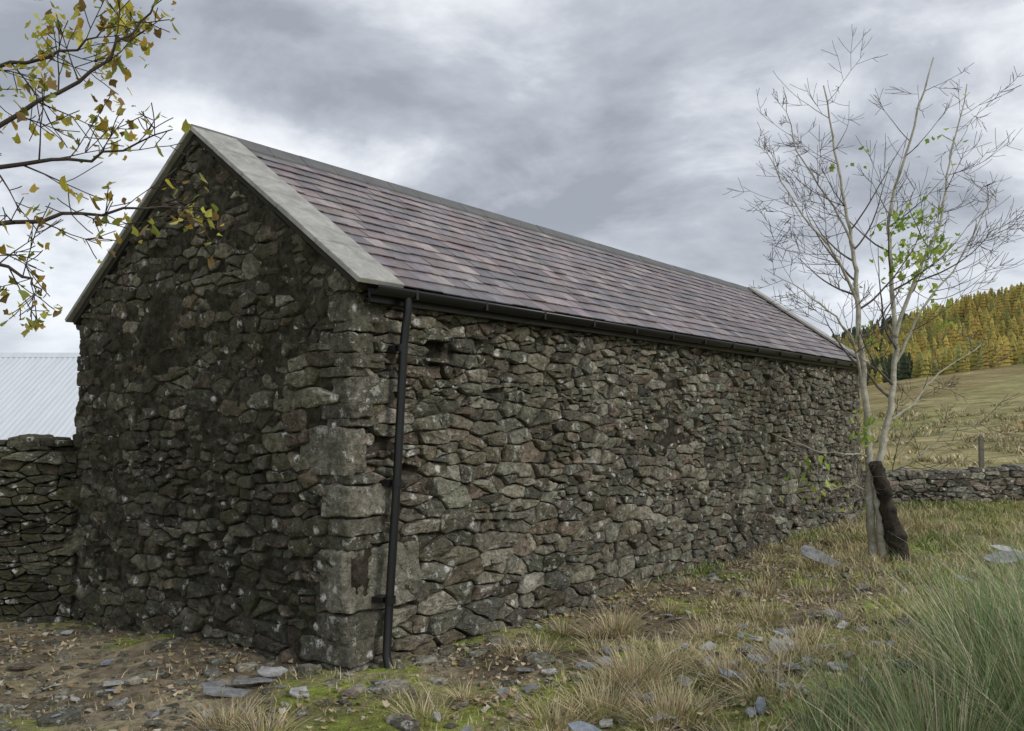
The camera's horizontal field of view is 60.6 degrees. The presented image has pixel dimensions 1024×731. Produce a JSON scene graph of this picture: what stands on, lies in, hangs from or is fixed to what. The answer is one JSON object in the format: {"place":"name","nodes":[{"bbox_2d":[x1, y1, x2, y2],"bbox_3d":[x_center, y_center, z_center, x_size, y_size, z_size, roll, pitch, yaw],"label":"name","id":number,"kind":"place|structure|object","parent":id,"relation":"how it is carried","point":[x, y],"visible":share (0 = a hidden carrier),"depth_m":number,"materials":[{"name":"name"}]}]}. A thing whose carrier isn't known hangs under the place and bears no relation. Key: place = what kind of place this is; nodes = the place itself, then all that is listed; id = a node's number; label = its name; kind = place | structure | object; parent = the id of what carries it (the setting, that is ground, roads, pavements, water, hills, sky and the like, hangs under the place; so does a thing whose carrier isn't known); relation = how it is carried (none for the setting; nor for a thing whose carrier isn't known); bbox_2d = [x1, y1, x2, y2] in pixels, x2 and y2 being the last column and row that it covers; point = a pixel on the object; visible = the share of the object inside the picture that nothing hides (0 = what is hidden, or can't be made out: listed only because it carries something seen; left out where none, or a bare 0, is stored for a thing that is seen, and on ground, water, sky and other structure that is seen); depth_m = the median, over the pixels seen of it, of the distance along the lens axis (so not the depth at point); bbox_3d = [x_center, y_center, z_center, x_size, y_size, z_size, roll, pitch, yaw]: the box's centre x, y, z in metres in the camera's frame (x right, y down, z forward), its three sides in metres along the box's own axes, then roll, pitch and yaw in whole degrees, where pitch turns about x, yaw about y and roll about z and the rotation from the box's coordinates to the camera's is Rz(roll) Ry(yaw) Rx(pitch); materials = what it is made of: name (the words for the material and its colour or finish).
{"place":"outdoors","nodes":[
{"label":"outdoors","id":0,"kind":"place"},
{"bbox_2d":[0,301,1023,730],"bbox_3d":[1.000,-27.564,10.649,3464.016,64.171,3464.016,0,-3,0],"label":"ground","id":1,"kind":"structure","parent":0,"point":[982,389],"depth_m":7.76,"materials":[{"name":"green plant"}]},
{"bbox_2d":[0,447,77,614],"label":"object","id":2,"kind":"object","parent":1,"relation":"on","point":[66,449],"visible":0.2,"depth_m":9.92,"materials":[{"name":"black stone"}]},
{"bbox_2d":[0,446,77,624],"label":"face stones","id":3,"kind":"object","parent":2,"relation":"attached to","point":[49,464],"visible":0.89,"depth_m":9.81,"materials":[{"name":"grey stone"}]},
{"bbox_2d":[0,434,85,600],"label":"cope stones","id":4,"kind":"object","parent":3,"relation":"on","point":[37,440],"visible":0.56,"depth_m":9.87,"materials":[{"name":"grey stone"}]},
{"bbox_2d":[0,353,80,439],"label":"corrugated roof shed","id":5,"kind":"structure","parent":1,"relation":"on","point":[39,393],"depth_m":24.29,"materials":[{"name":"metal"}]},
{"bbox_2d":[0,0,223,336],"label":"maple tree","id":6,"kind":"object","parent":1,"relation":"on","point":[118,23],"visible":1,"depth_m":5.65,"materials":[{"name":"yellow plant"}]},
{"bbox_2d":[65,124,869,673],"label":"stone barn","id":7,"kind":"structure","parent":1,"relation":"on","point":[329,416],"depth_m":8.90,"materials":[{"name":"stone"}]},
{"bbox_2d":[0,518,1013,730],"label":"rubble stones","id":8,"kind":"object","parent":1,"relation":"on","point":[71,713],"visible":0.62,"depth_m":7.20,"materials":[{"name":"grey stone"}]},
{"bbox_2d":[0,519,1023,730],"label":"leaf litter","id":9,"kind":"object","parent":1,"relation":"on","point":[484,709],"visible":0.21,"depth_m":7.62,"materials":[{"name":"brown plant"}]},
{"bbox_2d":[43,545,1023,730],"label":"loose slates","id":10,"kind":"object","parent":1,"relation":"on","point":[211,688],"visible":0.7,"depth_m":6.97,"materials":[{"name":"grey stone"}]},
{"bbox_2d":[160,400,1023,730],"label":"dry grass clump","id":11,"kind":"object","parent":1,"relation":"on","point":[654,666],"visible":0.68,"depth_m":7.02,"materials":[{"name":"beige plant"}]},
{"bbox_2d":[723,29,1023,561],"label":"ash tree","id":12,"kind":"object","parent":1,"relation":"on","point":[889,526],"visible":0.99,"depth_m":12.99,"materials":[{"name":"grey plant"}]},
{"bbox_2d":[749,510,1023,730],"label":"rush clump","id":13,"kind":"object","parent":1,"relation":"on","point":[984,672],"visible":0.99,"depth_m":5.11,"materials":[{"name":"green plant"}]},
{"bbox_2d":[832,282,1023,385],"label":"forest","id":14,"kind":"object","parent":1,"relation":"on","point":[994,323],"visible":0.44,"depth_m":272.78,"materials":[{"name":"yellow plant"}]},
{"bbox_2d":[862,472,1019,501],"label":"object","id":15,"kind":"object","parent":1,"relation":"on","point":[950,491],"depth_m":21.08,"materials":[{"name":"black stone"}]},
{"bbox_2d":[861,470,1023,505],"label":"face stones","id":16,"kind":"object","parent":15,"relation":"on","point":[983,486],"visible":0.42,"depth_m":21.04,"materials":[{"name":"grey stone"}]},
{"bbox_2d":[861,463,1023,476],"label":"cope stones","id":17,"kind":"object","parent":15,"relation":"on","point":[1003,468],"visible":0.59,"depth_m":21.17,"materials":[{"name":"grey stone"}]},
{"bbox_2d":[978,435,1023,467],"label":"field fence","id":18,"kind":"object","parent":1,"relation":"on","point":[981,446],"visible":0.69,"depth_m":22.58,"materials":[{"name":"grey wood"}]},
{"bbox_2d":[0,496,1023,730],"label":"grass","id":19,"kind":"structure","parent":0,"point":[963,506],"depth_m":10.37,"materials":[{"name":"green plant"}]},
{"bbox_2d":[0,0,1023,352],"label":"sky","id":20,"kind":"structure","parent":0,"point":[625,125],"materials":[{"name":"grey"}]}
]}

